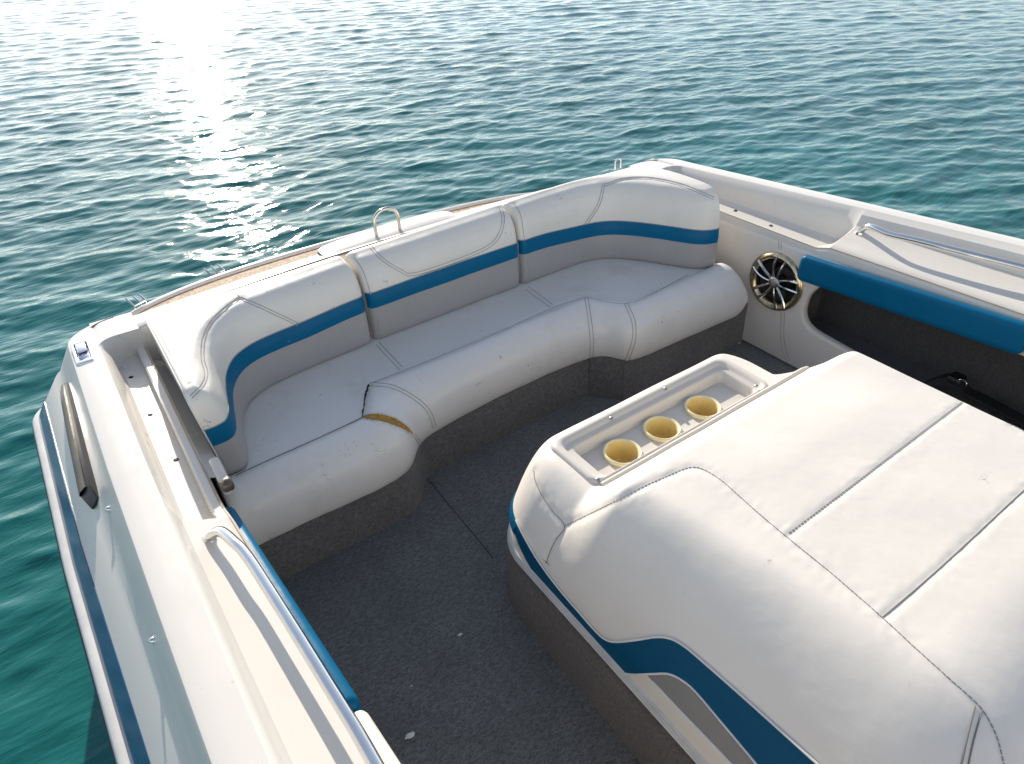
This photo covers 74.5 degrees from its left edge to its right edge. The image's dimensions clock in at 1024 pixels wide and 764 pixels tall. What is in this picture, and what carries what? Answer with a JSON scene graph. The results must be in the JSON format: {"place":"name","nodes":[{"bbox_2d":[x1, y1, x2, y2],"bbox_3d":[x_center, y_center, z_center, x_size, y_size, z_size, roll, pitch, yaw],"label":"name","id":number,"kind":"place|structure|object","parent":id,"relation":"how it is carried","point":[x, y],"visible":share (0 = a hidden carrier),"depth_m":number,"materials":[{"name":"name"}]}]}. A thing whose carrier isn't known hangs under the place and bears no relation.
{"place":"outdoors","nodes":[
{"label":"outdoors","id":0,"kind":"place"},
{"bbox_2d":[0,0,1023,763],"bbox_3d":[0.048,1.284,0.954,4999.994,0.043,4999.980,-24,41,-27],"label":"water","id":1,"kind":"structure","parent":0,"point":[150,150],"depth_m":5.57,"materials":[{"name":"teal liquid"}]},
{"bbox_2d":[32,158,1023,763],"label":"motor boat","id":2,"kind":"object","parent":1,"relation":"on","point":[210,630],"visible":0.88,"depth_m":1.73,"materials":[{"name":"plastic"}]},
{"bbox_2d":[405,731,414,739],"bbox_3d":[-0.226,0.778,1.482,0.025,0.003,0.014,-24,41,-27],"label":"litter scrap","id":3,"kind":"object","parent":2,"relation":"on","point":[410,735],"visible":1,"depth_m":1.48,"materials":[{"name":"white paper"}]},
{"bbox_2d":[210,258,747,544],"bbox_3d":[-0.039,-0.102,2.234,1.892,0.186,0.524,-24,41,-27],"label":"seat cushion","id":4,"kind":"object","parent":2,"relation":"on","point":[327,436],"visible":0.88,"depth_m":2.08,"materials":[{"name":"leather"}]},
{"bbox_2d":[146,256,370,475],"bbox_3d":[-0.633,-0.080,1.891,0.587,0.277,0.492,-24,41,-27],"label":"backrest cushion","id":5,"kind":"object","parent":4,"relation":"on","point":[228,357],"visible":1,"depth_m":1.89,"materials":[{"name":"white leather"}]},
{"bbox_2d":[345,205,518,338],"bbox_3d":[-0.245,-0.380,2.269,0.591,0.285,0.149,-24,41,-27],"label":"backrest cushion","id":6,"kind":"object","parent":4,"relation":"on","point":[413,278],"visible":0.98,"depth_m":2.21,"materials":[{"name":"white leather"}]},
{"bbox_2d":[502,165,719,283],"bbox_3d":[0.362,-0.538,2.444,0.663,0.298,0.464,-24,41,-27],"label":"backrest cushion","id":7,"kind":"object","parent":4,"relation":"on","point":[650,214],"visible":0.98,"depth_m":2.46,"materials":[{"name":"white leather"}]},
{"bbox_2d":[506,351,1023,763],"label":"engine cover","id":8,"kind":"object","parent":2,"relation":"on","point":[822,563],"visible":0.98,"depth_m":1.24,"materials":[{"name":"leather"}]},
{"bbox_2d":[602,438,642,466],"bbox_3d":[0.258,0.190,1.587,0.092,0.074,0.092,-24,41,-27],"label":"cup holder","id":9,"kind":"object","parent":8,"relation":"attached to","point":[620,452],"visible":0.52,"depth_m":1.60,"materials":[{"name":"yellow plastic"}]},
{"bbox_2d":[643,416,680,442],"bbox_3d":[0.364,0.139,1.650,0.092,0.074,0.092,-24,41,-27],"label":"cup holder","id":10,"kind":"object","parent":8,"relation":"attached to","point":[662,429],"visible":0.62,"depth_m":1.66,"materials":[{"name":"yellow plastic"}]},
{"bbox_2d":[684,395,721,419],"bbox_3d":[0.481,0.089,1.712,0.092,0.074,0.092,-24,41,-27],"label":"cup holder","id":11,"kind":"object","parent":8,"relation":"attached to","point":[700,407],"visible":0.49,"depth_m":1.72,"materials":[{"name":"yellow plastic"}]},
{"bbox_2d":[923,371,1023,426],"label":"buckle strap","id":12,"kind":"object","parent":2,"relation":"in","point":[956,379],"visible":0.99,"depth_m":2.08,"materials":[{"name":"black plastic"}]}
]}

